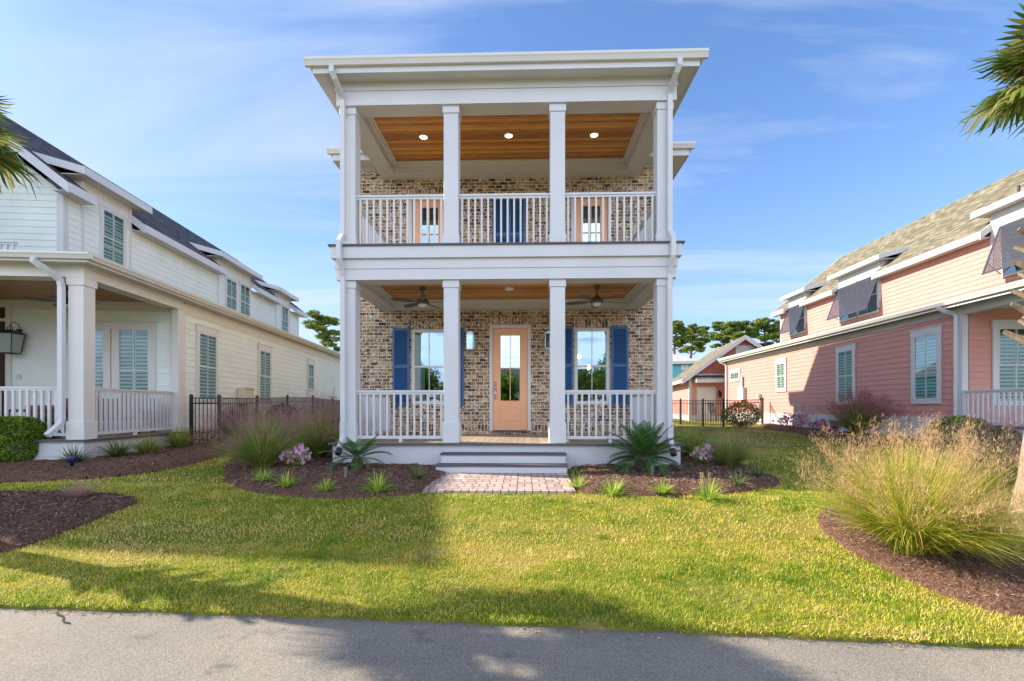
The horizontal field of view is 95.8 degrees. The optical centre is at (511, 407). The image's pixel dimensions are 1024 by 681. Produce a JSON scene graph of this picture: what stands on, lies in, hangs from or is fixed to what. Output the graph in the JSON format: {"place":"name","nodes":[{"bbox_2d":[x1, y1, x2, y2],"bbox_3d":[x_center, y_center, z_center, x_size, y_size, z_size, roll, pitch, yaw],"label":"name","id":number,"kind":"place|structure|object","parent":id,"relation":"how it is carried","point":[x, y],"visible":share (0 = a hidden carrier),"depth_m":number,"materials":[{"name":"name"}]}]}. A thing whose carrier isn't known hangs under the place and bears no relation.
{"place":"outdoors","nodes":[
{"label":"outdoors","id":0,"kind":"place"},
{"bbox_2d":[9,405,53,416],"bbox_3d":[-11.747,0.311,11.349,0.762,0.719,0.581,0,0,-5],"label":"porch chair","id":1,"kind":"object","parent":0,"point":[31,410],"visible":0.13,"depth_m":11.56,"materials":[{"name":"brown wood"}]},
{"bbox_2d":[46,398,154,433],"bbox_3d":[-10.336,0.220,11.662,2.151,0.900,0.581,0,0,-5],"label":"bench","id":2,"kind":"object","parent":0,"point":[113,411],"visible":0.3,"depth_m":11.89,"materials":[{"name":"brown wood"}]},
{"bbox_2d":[423,473,574,493],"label":"paver path","id":3,"kind":"structure","parent":0,"point":[505,483],"depth_m":7.25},
{"bbox_2d":[0,419,1023,648],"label":"lawn","id":4,"kind":"structure","parent":0,"point":[815,636],"depth_m":4.21,"materials":[{"name":"plant"}]},
{"bbox_2d":[0,491,137,552],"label":"mulch bed","id":5,"kind":"object","parent":4,"relation":"on","point":[15,546],"visible":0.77,"depth_m":5.31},
{"bbox_2d":[0,96,40,198],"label":"palm tree","id":6,"kind":"object","parent":5,"relation":"on","point":[11,162],"visible":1,"depth_m":5.22,"materials":[{"name":"green plant"}]},
{"bbox_2d":[53,478,104,497],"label":"dry grass","id":7,"kind":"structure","parent":5,"relation":"on","point":[75,493],"depth_m":6.06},
{"bbox_2d":[0,424,338,482],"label":"mulch bed","id":8,"kind":"object","parent":4,"relation":"on","point":[18,476],"visible":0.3,"depth_m":8.88,"materials":[{"name":"wood"}]},
{"bbox_2d":[0,415,60,461],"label":"hedge bush","id":9,"kind":"object","parent":8,"relation":"on","point":[31,432],"visible":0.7,"depth_m":9.30,"materials":[{"name":"green plant"}]},
{"bbox_2d":[66,454,77,465],"bbox_3d":[-8.162,1.011,8.587,0.170,0.260,0.170,0,0,2],"label":"garden spotlight","id":10,"kind":"object","parent":8,"relation":"on","point":[72,459],"visible":0.88,"depth_m":8.54,"materials":[{"name":"blue plastic"}]},
{"bbox_2d":[49,441,98,461],"bbox_3d":[-8.643,0.874,9.137,0.859,0.461,0.920,0,0,2],"label":"liriope","id":11,"kind":"object","parent":8,"relation":"on","point":[80,458],"visible":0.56,"depth_m":9.13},
{"bbox_2d":[93,436,141,456],"bbox_3d":[-8.481,0.831,9.981,0.953,0.477,0.896,0,0,32],"label":"liriope","id":12,"kind":"object","parent":8,"relation":"on","point":[116,451],"visible":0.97,"depth_m":9.88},
{"bbox_2d":[124,431,171,453],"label":"muhly grass","id":13,"kind":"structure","parent":8,"relation":"on","point":[149,447],"depth_m":10.54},
{"bbox_2d":[159,425,204,447],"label":"muhly grass","id":14,"kind":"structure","parent":8,"relation":"on","point":[184,437],"depth_m":12.01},
{"bbox_2d":[216,402,268,437],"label":"muhly grass","id":15,"kind":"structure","parent":8,"relation":"on","point":[240,421],"depth_m":14.95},
{"bbox_2d":[189,394,339,443],"bbox_3d":[-8.651,0.271,19.385,0.832,1.607,13.350,0,0,-2],"label":"metal fence","id":16,"kind":"object","parent":8,"relation":"on","point":[290,399],"visible":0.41,"depth_m":13.70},
{"bbox_2d":[265,403,298,436],"bbox_3d":[-7.592,0.422,15.287,1.122,1.170,1.082,0,0,2],"label":"shrub","id":17,"kind":"object","parent":8,"relation":"on","point":[290,409],"visible":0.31,"depth_m":15.07,"materials":[{"name":"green plant"}]},
{"bbox_2d":[306,395,339,422],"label":"muhly grass","id":18,"kind":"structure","parent":8,"relation":"on","point":[326,411],"depth_m":21.59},
{"bbox_2d":[0,114,339,459],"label":"house","id":19,"kind":"structure","parent":4,"relation":"on","point":[175,319],"depth_m":12.67,"materials":[{"name":"wood"}]},
{"bbox_2d":[0,321,4,415],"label":"door","id":20,"kind":"structure","parent":19,"relation":"in","point":[2,323],"depth_m":12.37,"materials":[{"name":"brown metal"}]},
{"bbox_2d":[0,307,4,317],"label":"transom window","id":21,"kind":"structure","parent":19,"relation":"in","point":[2,309],"depth_m":12.40,"materials":[{"name":"glass"}]},
{"bbox_2d":[0,322,25,353],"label":"wall lantern","id":22,"kind":"object","parent":19,"relation":"attached to","point":[12,341],"depth_m":12.10,"materials":[{"name":"black metal"}]},
{"bbox_2d":[22,287,98,308],"bbox_3d":[-10.716,-2.569,11.184,1.361,0.640,1.368,0,0,2],"label":"ceiling fan","id":23,"kind":"object","parent":19,"relation":"hanging from","point":[43,300],"visible":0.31,"depth_m":10.90,"materials":[{"name":"brown metal"}]},
{"bbox_2d":[66,321,111,397],"bbox_3d":[-11.493,-1.063,12.568,1.153,2.539,0.060,0,0,-5],"label":"window","id":24,"kind":"structure","parent":19,"relation":"in","point":[102,328],"depth_m":12.60,"materials":[{"name":"paint"}]},
{"bbox_2d":[99,203,127,266],"bbox_3d":[-12.277,-5.159,14.283,0.060,1.776,1.097,0,0,-5],"label":"window","id":25,"kind":"structure","parent":19,"relation":"in","point":[110,219],"depth_m":14.27,"materials":[{"name":"paint"}]},
{"bbox_2d":[111,321,156,397],"bbox_3d":[-10.350,-1.071,12.659,1.185,2.554,0.060,0,0,-5],"label":"window","id":26,"kind":"structure","parent":19,"relation":"in","point":[133,342],"depth_m":12.68,"materials":[{"name":"paint"}]},
{"bbox_2d":[195,323,219,401],"bbox_3d":[-9.224,-1.294,14.059,0.060,2.286,1.188,0,0,-5],"label":"window","id":27,"kind":"structure","parent":19,"relation":"in","point":[207,338],"depth_m":14.01,"materials":[{"name":"paint"}]},
{"bbox_2d":[225,275,237,311],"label":"window","id":28,"kind":"structure","parent":19,"relation":"in","point":[230,286],"depth_m":21.18,"materials":[{"name":"paint"}]},
{"bbox_2d":[239,281,251,316],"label":"window","id":29,"kind":"structure","parent":19,"relation":"in","point":[244,289],"depth_m":22.40,"materials":[{"name":"paint"}]},
{"bbox_2d":[237,387,254,402],"bbox_3d":[-9.257,-0.404,16.147,0.300,0.576,0.683,0,0,-5],"label":"water heater box","id":30,"kind":"object","parent":19,"relation":"attached to","point":[243,391],"visible":0.82,"depth_m":15.88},
{"bbox_2d":[257,343,272,401],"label":"window","id":31,"kind":"structure","parent":19,"relation":"in","point":[264,351],"depth_m":17.86,"materials":[{"name":"paint"}]},
{"bbox_2d":[281,304,288,331],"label":"window","id":32,"kind":"structure","parent":19,"relation":"in","point":[284,309],"depth_m":27.10,"materials":[{"name":"paint"}]},
{"bbox_2d":[307,359,314,390],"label":"window","id":33,"kind":"structure","parent":19,"relation":"in","point":[310,363],"depth_m":22.84,"materials":[{"name":"paint"}]},
{"bbox_2d":[300,309,339,351],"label":"pine tree","id":34,"kind":"object","parent":4,"relation":"on","point":[319,322],"visible":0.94,"depth_m":41.22,"materials":[{"name":"green plant"}]},
{"bbox_2d":[222,444,443,499],"bbox_3d":[-4.182,1.166,10.129,3.871,0.343,9.284,0,0,-33],"label":"mulch bed","id":35,"kind":"object","parent":4,"relation":"on","point":[355,494],"visible":0.34,"depth_m":7.07,"materials":[{"name":"wood"}]},
{"bbox_2d":[185,388,325,468],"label":"muhly grass","id":36,"kind":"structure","parent":35,"relation":"on","point":[262,450],"depth_m":8.30,"materials":[{"name":"plant"}]},
{"bbox_2d":[247,467,278,482],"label":"liriope","id":37,"kind":"object","parent":35,"relation":"on","point":[262,476],"visible":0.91,"depth_m":7.05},
{"bbox_2d":[266,471,301,488],"bbox_3d":[-3.284,1.013,6.686,0.563,0.276,0.538,0,0,2],"label":"liriope","id":38,"kind":"object","parent":35,"relation":"on","point":[287,481],"visible":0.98,"depth_m":6.68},
{"bbox_2d":[278,443,311,465],"bbox_3d":[-4.182,0.908,8.777,0.683,0.466,0.558,0,0,2],"label":"flowering shrub","id":39,"kind":"object","parent":35,"relation":"on","point":[292,455],"visible":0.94,"depth_m":8.69,"materials":[{"name":"pink plant"}]},
{"bbox_2d":[261,390,376,457],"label":"muhly grass","id":40,"kind":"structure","parent":35,"relation":"on","point":[320,438],"depth_m":9.70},
{"bbox_2d":[309,476,342,492],"bbox_3d":[-2.594,1.050,6.436,0.474,0.238,0.437,0,0,35],"label":"liriope","id":41,"kind":"object","parent":35,"relation":"on","point":[326,487],"visible":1,"depth_m":6.43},
{"bbox_2d":[318,436,392,470],"bbox_3d":[-2.759,0.846,8.349,1.230,0.675,1.220,0,0,2],"label":"sago palm","id":42,"kind":"object","parent":35,"relation":"on","point":[357,461],"visible":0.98,"depth_m":8.24,"materials":[{"name":"green plant"}]},
{"bbox_2d":[355,469,402,493],"bbox_3d":[-1.862,1.005,6.408,0.653,0.355,0.591,0,0,35],"label":"liriope","id":43,"kind":"object","parent":35,"relation":"on","point":[377,487],"visible":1,"depth_m":6.40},
{"bbox_2d":[404,464,433,480],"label":"liriope","id":44,"kind":"object","parent":35,"relation":"on","point":[417,474],"visible":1,"depth_m":7.33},
{"bbox_2d":[303,48,708,472],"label":"brick house","id":45,"kind":"structure","parent":4,"relation":"on","point":[466,212],"depth_m":9.27,"materials":[{"name":"white paint"}]},
{"bbox_2d":[391,287,440,308],"bbox_3d":[-1.982,-2.414,10.491,1.346,0.610,1.377,0,0,2],"label":"ceiling fan","id":46,"kind":"object","parent":45,"relation":"hanging from","point":[422,301],"visible":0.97,"depth_m":10.41,"materials":[{"name":"wood"}]},
{"bbox_2d":[415,333,424,400],"bbox_3d":[-2.453,-1.057,12.302,0.280,1.965,0.020,0,0,2],"label":"curtain","id":47,"kind":"object","parent":45,"relation":"hanging from","point":[419,360],"depth_m":12.30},
{"bbox_2d":[419,134,427,139],"bbox_3d":[-2.034,-6.209,10.641,0.221,0.020,0.221,0,0,2],"label":"ceiling light","id":48,"kind":"object","parent":45,"relation":"attached to","point":[423,136],"visible":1,"depth_m":10.61,"materials":[{"name":"glass"}]},
{"bbox_2d":[411,329,443,403],"bbox_3d":[-2.161,-1.057,12.104,0.924,1.955,0.110,0,0,2],"label":"window","id":49,"kind":"structure","parent":45,"relation":"in","point":[413,331],"depth_m":12.08,"materials":[{"name":"paint"}]},
{"bbox_2d":[412,201,443,242],"bbox_3d":[-2.167,-4.290,12.095,0.872,2.200,0.058,0,0,2],"label":"door","id":50,"kind":"structure","parent":45,"relation":"in","point":[417,203],"depth_m":12.08,"materials":[{"name":"paint"}]},
{"bbox_2d":[466,330,474,349],"bbox_3d":[-1.068,-1.743,11.917,0.190,0.526,0.210,0,0,2],"label":"wall lantern","id":51,"kind":"object","parent":45,"relation":"attached to","point":[471,333],"depth_m":11.96,"materials":[{"name":"glass"}]},
{"bbox_2d":[504,132,513,137],"bbox_3d":[-0.075,-6.209,10.585,0.221,0.020,0.221,0,0,2],"label":"ceiling light","id":52,"kind":"object","parent":45,"relation":"attached to","point":[508,135],"visible":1,"depth_m":10.57,"materials":[{"name":"glass"}]},
{"bbox_2d":[504,286,514,290],"bbox_3d":[-0.056,-2.685,10.526,0.247,0.068,0.247,0,0,2],"label":"ceiling light","id":53,"kind":"object","parent":45,"relation":"attached to","point":[509,288],"visible":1,"depth_m":10.46,"materials":[{"name":"glass"}]},
{"bbox_2d":[493,328,526,429],"bbox_3d":[-0.049,-0.727,12.002,0.894,2.645,0.127,0,0,2],"label":"door","id":54,"kind":"structure","parent":45,"relation":"in","point":[509,344],"depth_m":12.03,"materials":[{"name":"paint"}]},
{"bbox_2d":[545,330,548,349],"bbox_3d":[0.940,-1.741,11.862,0.190,0.513,0.210,0,0,2],"label":"wall lantern","id":55,"kind":"object","parent":45,"relation":"attached to","point":[547,338],"depth_m":11.84,"materials":[{"name":"brown metal"}]},
{"bbox_2d":[578,331,589,368],"bbox_3d":[2.012,-1.840,12.950,0.360,1.560,0.095,0,0,2],"label":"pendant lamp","id":56,"kind":"object","parent":45,"relation":"hanging from","point":[579,356],"visible":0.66,"depth_m":12.94,"materials":[{"name":"white metal"}]},
{"bbox_2d":[576,199,607,241],"bbox_3d":[2.041,-4.290,11.980,0.852,2.200,0.058,0,0,2],"label":"door","id":57,"kind":"structure","parent":45,"relation":"in","point":[578,201],"depth_m":11.97,"materials":[{"name":"paint"}]},
{"bbox_2d":[574,328,609,403],"bbox_3d":[2.068,-1.062,11.988,0.906,1.965,0.110,0,0,2],"label":"window","id":58,"kind":"structure","parent":45,"relation":"in","point":[576,330],"depth_m":11.95,"materials":[{"name":"paint"}]},
{"bbox_2d":[566,285,621,312],"bbox_3d":[1.917,-2.414,10.454,1.380,0.610,1.335,0,0,2],"label":"ceiling fan","id":59,"kind":"object","parent":45,"relation":"hanging from","point":[596,301],"visible":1,"depth_m":10.34,"materials":[{"name":"brown metal"}]},
{"bbox_2d":[589,132,598,137],"bbox_3d":[1.874,-6.209,10.561,0.221,0.020,0.221,0,0,2],"label":"ceiling light","id":60,"kind":"object","parent":45,"relation":"attached to","point":[593,134],"visible":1,"depth_m":10.54,"materials":[{"name":"glass"}]},
{"bbox_2d":[570,442,780,496],"bbox_3d":[3.412,1.174,10.355,3.734,0.311,8.877,0,0,16],"label":"mulch bed","id":61,"kind":"object","parent":4,"relation":"on","point":[641,492],"visible":0.35,"depth_m":6.88,"materials":[{"name":"wood"}]},
{"bbox_2d":[559,464,585,476],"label":"liriope","id":62,"kind":"object","parent":61,"relation":"on","point":[574,471],"visible":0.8,"depth_m":7.97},
{"bbox_2d":[564,474,593,487],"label":"liriope","id":63,"kind":"object","parent":61,"relation":"on","point":[577,484],"visible":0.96,"depth_m":6.91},
{"bbox_2d":[594,472,634,497],"bbox_3d":[1.392,1.073,6.449,0.696,0.342,0.656,0,0,2],"label":"liriope","id":64,"kind":"object","parent":61,"relation":"on","point":[613,491],"visible":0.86,"depth_m":6.38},
{"bbox_2d":[597,420,694,473],"bbox_3d":[2.402,0.771,8.357,1.532,1.086,1.569,0,0,-16],"label":"sago palm","id":65,"kind":"object","parent":61,"relation":"on","point":[643,445],"visible":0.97,"depth_m":8.22,"materials":[{"name":"green plant"}]},
{"bbox_2d":[650,466,653,475],"bbox_3d":[2.252,1.049,7.443,0.052,0.205,0.048,0,0,2],"label":"stake light","id":66,"kind":"object","parent":61,"relation":"on","point":[652,470],"visible":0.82,"depth_m":7.42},
{"bbox_2d":[647,477,677,493],"bbox_3d":[2.050,1.055,6.317,0.424,0.243,0.486,0,0,-23],"label":"liriope","id":67,"kind":"object","parent":61,"relation":"on","point":[662,489],"visible":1,"depth_m":6.29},
{"bbox_2d":[674,424,718,455],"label":"muhly grass","id":68,"kind":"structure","parent":61,"relation":"on","point":[693,439],"depth_m":10.03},
{"bbox_2d":[689,443,713,462],"bbox_3d":[3.783,0.926,9.201,0.436,0.434,0.483,0,0,45],"label":"flowering shrub","id":69,"kind":"object","parent":61,"relation":"on","point":[699,455],"visible":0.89,"depth_m":9.15,"materials":[{"name":"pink plant"}]},
{"bbox_2d":[684,472,730,503],"bbox_3d":[2.553,1.046,6.079,0.632,0.382,0.625,0,0,2],"label":"liriope","id":70,"kind":"object","parent":61,"relation":"on","point":[714,495],"visible":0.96,"depth_m":6.06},
{"bbox_2d":[696,420,772,465],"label":"muhly grass","id":71,"kind":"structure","parent":61,"relation":"on","point":[727,453],"depth_m":8.76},
{"bbox_2d":[724,469,751,486],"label":"liriope","id":72,"kind":"object","parent":61,"relation":"on","point":[738,481],"visible":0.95,"depth_m":6.73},
{"bbox_2d":[744,462,776,475],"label":"liriope","id":73,"kind":"object","parent":61,"relation":"on","point":[757,473],"visible":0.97,"depth_m":7.63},
{"bbox_2d":[673,320,688,354],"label":"pine tree","id":74,"kind":"object","parent":4,"relation":"on","point":[681,340],"visible":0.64,"depth_m":51.18,"materials":[{"name":"green plant"}]},
{"bbox_2d":[673,354,698,378],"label":"blue house","id":75,"kind":"structure","parent":4,"relation":"on","point":[681,364],"depth_m":45.88,"materials":[{"name":"teal"}]},
{"bbox_2d":[681,364,688,369],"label":"window","id":76,"kind":"structure","parent":75,"relation":"in","point":[683,366],"depth_m":45.83,"materials":[{"name":"white paint"}]},
{"bbox_2d":[673,323,710,358],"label":"pine tree","id":77,"kind":"object","parent":4,"relation":"on","point":[698,344],"visible":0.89,"depth_m":54.02,"materials":[{"name":"green plant"}]},
{"bbox_2d":[708,404,721,421],"bbox_3d":[12.301,0.309,28.090,0.520,1.175,0.695,0,0,-23],"label":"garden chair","id":78,"kind":"object","parent":4,"relation":"on","point":[713,409],"visible":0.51,"depth_m":28.20,"materials":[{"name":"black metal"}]},
{"bbox_2d":[673,335,763,420],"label":"garage","id":79,"kind":"structure","parent":4,"relation":"on","point":[703,378],"depth_m":30.25,"materials":[{"name":"pink"}]},
{"bbox_2d":[698,388,713,419],"bbox_3d":[12.693,-0.192,30.270,0.988,2.085,0.030,0,0,10],"label":"door","id":80,"kind":"structure","parent":79,"relation":"in","point":[703,393],"depth_m":30.25,"materials":[{"name":"paint"}]},
{"bbox_2d":[673,397,763,426],"bbox_3d":[9.809,0.240,23.921,5.532,1.502,2.879,0,0,31],"label":"metal fence","id":81,"kind":"object","parent":4,"relation":"on","point":[680,403],"visible":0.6,"depth_m":23.09,"materials":[{"name":"brown metal"}]},
{"bbox_2d":[708,320,734,348],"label":"pine tree","id":82,"kind":"object","parent":4,"relation":"on","point":[717,326],"visible":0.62,"depth_m":57.77,"materials":[{"name":"green plant"}]},
{"bbox_2d":[715,320,757,340],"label":"pine tree","id":83,"kind":"object","parent":4,"relation":"on","point":[738,328],"visible":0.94,"depth_m":51.55,"materials":[{"name":"green plant"}]},
{"bbox_2d":[721,401,762,426],"bbox_3d":[10.842,0.345,21.880,1.910,1.294,1.249,0,0,2],"label":"shrub","id":84,"kind":"object","parent":4,"relation":"on","point":[735,418],"visible":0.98,"depth_m":21.67,"materials":[{"name":"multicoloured plant"}]},
{"bbox_2d":[748,317,779,346],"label":"pine tree","id":85,"kind":"object","parent":4,"relation":"on","point":[763,324],"visible":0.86,"depth_m":54.33,"materials":[{"name":"green plant"}]},
{"bbox_2d":[768,320,779,344],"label":"pine tree","id":86,"kind":"object","parent":4,"relation":"on","point":[776,322],"visible":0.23,"depth_m":57.61,"materials":[{"name":"green plant"}]},
{"bbox_2d":[717,168,1023,447],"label":"pink house","id":87,"kind":"structure","parent":4,"relation":"on","point":[917,318],"depth_m":16.89,"materials":[{"name":"wood"}]},
{"bbox_2d":[729,368,739,381],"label":"window","id":88,"kind":"structure","parent":87,"relation":"in","point":[735,373],"depth_m":27.65,"materials":[{"name":"white paint"}]},
{"bbox_2d":[737,376,745,399],"bbox_3d":[13.196,-1.082,26.574,0.180,1.376,0.722,0,0,3],"label":"meter cabinet","id":89,"kind":"object","parent":87,"relation":"attached to","point":[741,392],"visible":0.93,"depth_m":26.51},
{"bbox_2d":[756,394,761,413],"bbox_3d":[13.139,-0.139,24.612,0.280,1.120,0.266,0,0,3],"label":"electric meter","id":90,"kind":"object","parent":87,"relation":"attached to","point":[759,396],"visible":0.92,"depth_m":24.52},
{"bbox_2d":[775,358,786,391],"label":"window","id":91,"kind":"structure","parent":87,"relation":"in","point":[780,364],"depth_m":22.54,"materials":[{"name":"white paint"}]},
{"bbox_2d":[789,303,805,336],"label":"window","id":92,"kind":"structure","parent":87,"relation":"in","point":[802,321],"depth_m":26.78,"materials":[{"name":"white paint"}]},
{"bbox_2d":[791,404,816,419],"bbox_3d":[12.722,0.243,20.180,0.300,0.820,1.805,0,0,3],"label":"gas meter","id":93,"kind":"object","parent":87,"relation":"attached to","point":[799,412],"visible":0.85,"depth_m":20.39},
{"bbox_2d":[835,343,855,404],"bbox_3d":[12.870,-1.250,17.889,0.060,2.317,1.132,0,0,3],"label":"window","id":94,"kind":"structure","parent":87,"relation":"in","point":[845,354],"depth_m":17.88,"materials":[{"name":"white paint"}]},
{"bbox_2d":[838,281,857,322],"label":"window","id":95,"kind":"structure","parent":87,"relation":"in","point":[851,316],"depth_m":22.77,"materials":[{"name":"white paint"}]},
{"bbox_2d":[857,275,878,317],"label":"window","id":96,"kind":"structure","parent":87,"relation":"in","point":[871,309],"depth_m":21.11,"materials":[{"name":"white paint"}]},
{"bbox_2d":[910,324,942,403],"bbox_3d":[12.705,-1.280,14.232,0.060,2.343,1.137,0,0,3],"label":"window","id":97,"kind":"structure","parent":87,"relation":"in","point":[926,342],"depth_m":14.19,"materials":[{"name":"white paint"}]},
{"bbox_2d":[991,320,1023,404],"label":"window","id":98,"kind":"structure","parent":87,"relation":"in","point":[1007,353],"depth_m":13.00,"materials":[{"name":"white paint"}]},
{"bbox_2d":[999,216,1023,277],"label":"window","id":99,"kind":"structure","parent":87,"relation":"in","point":[1013,270],"depth_m":14.98,"materials":[{"name":"white paint"}]},
{"bbox_2d":[759,423,1018,468],"bbox_3d":[12.624,1.053,15.653,4.383,0.532,16.253,0,0,10],"label":"mulch bed","id":100,"kind":"object","parent":4,"relation":"on","point":[785,428],"visible":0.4,"depth_m":15.11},
{"bbox_2d":[772,409,813,427],"bbox_3d":[11.466,0.485,18.767,1.264,0.824,1.256,0,0,-19],"label":"flowering shrub","id":101,"kind":"object","parent":100,"relation":"on","point":[785,418],"visible":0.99,"depth_m":18.73,"materials":[{"name":"pink plant"}]},
{"bbox_2d":[806,419,842,431],"bbox_3d":[11.675,0.676,17.295,1.351,0.530,1.235,0,0,20],"label":"flowering shrub","id":102,"kind":"object","parent":100,"relation":"on","point":[816,424],"visible":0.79,"depth_m":17.19,"materials":[{"name":"multicoloured plant"}]},
{"bbox_2d":[813,386,901,433],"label":"muhly grass","id":103,"kind":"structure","parent":100,"relation":"on","point":[848,415],"depth_m":15.71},
{"bbox_2d":[923,415,995,449],"bbox_3d":[10.811,0.623,11.172,1.546,0.910,1.020,0,0,2],"label":"shrub","id":104,"kind":"object","parent":100,"relation":"on","point":[949,421],"visible":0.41,"depth_m":11.09,"materials":[{"name":"green plant"}]},
{"bbox_2d":[963,426,1022,451],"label":"shrub","id":105,"kind":"object","parent":100,"relation":"on","point":[999,431],"visible":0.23,"depth_m":10.22,"materials":[{"name":"green plant"}]},
{"bbox_2d":[817,503,1023,617],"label":"mulch bed","id":106,"kind":"object","parent":4,"relation":"on","point":[984,602],"visible":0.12,"depth_m":3.70,"materials":[{"name":"wood"}]},
{"bbox_2d":[0,423,1023,603],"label":"bark chips","id":107,"kind":"object","parent":106,"relation":"on","point":[681,472],"visible":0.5,"depth_m":7.09,"materials":[{"name":"wood"}]},
{"bbox_2d":[785,409,1023,569],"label":"muhly grass","id":108,"kind":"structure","parent":106,"relation":"on","point":[905,507],"depth_m":3.81,"materials":[{"name":"plant"}]},
{"bbox_2d":[954,3,1023,536],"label":"palm tree","id":109,"kind":"object","parent":106,"relation":"on","point":[1007,102],"visible":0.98,"depth_m":4.62,"materials":[{"name":"green plant"}]},
{"bbox_2d":[0,608,1023,680],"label":"road","id":110,"kind":"structure","parent":0,"point":[47,644],"depth_m":2.73,"materials":[{"name":"asphalt"}]},
{"bbox_2d":[56,609,70,622],"bbox_3d":[-3.119,1.446,3.203,0.378,0.001,0.036,0,0,37],"label":"road crack","id":111,"kind":"object","parent":110,"relation":"on","point":[62,617],"visible":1,"depth_m":3.19,"materials":[{"name":"asphalt"}]},
{"bbox_2d":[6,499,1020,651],"bbox_3d":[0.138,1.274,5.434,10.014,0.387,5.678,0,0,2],"label":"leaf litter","id":112,"kind":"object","parent":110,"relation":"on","point":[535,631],"visible":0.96,"depth_m":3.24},
{"bbox_2d":[0,0,1023,359],"label":"sky","id":113,"kind":"structure","parent":0,"point":[821,130],"materials":[{"name":"blue"}]},
{"bbox_2d":[904,404,1023,493],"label":"muhly grass","id":114,"kind":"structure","parent":0,"point":[1013,477],"depth_m":6.54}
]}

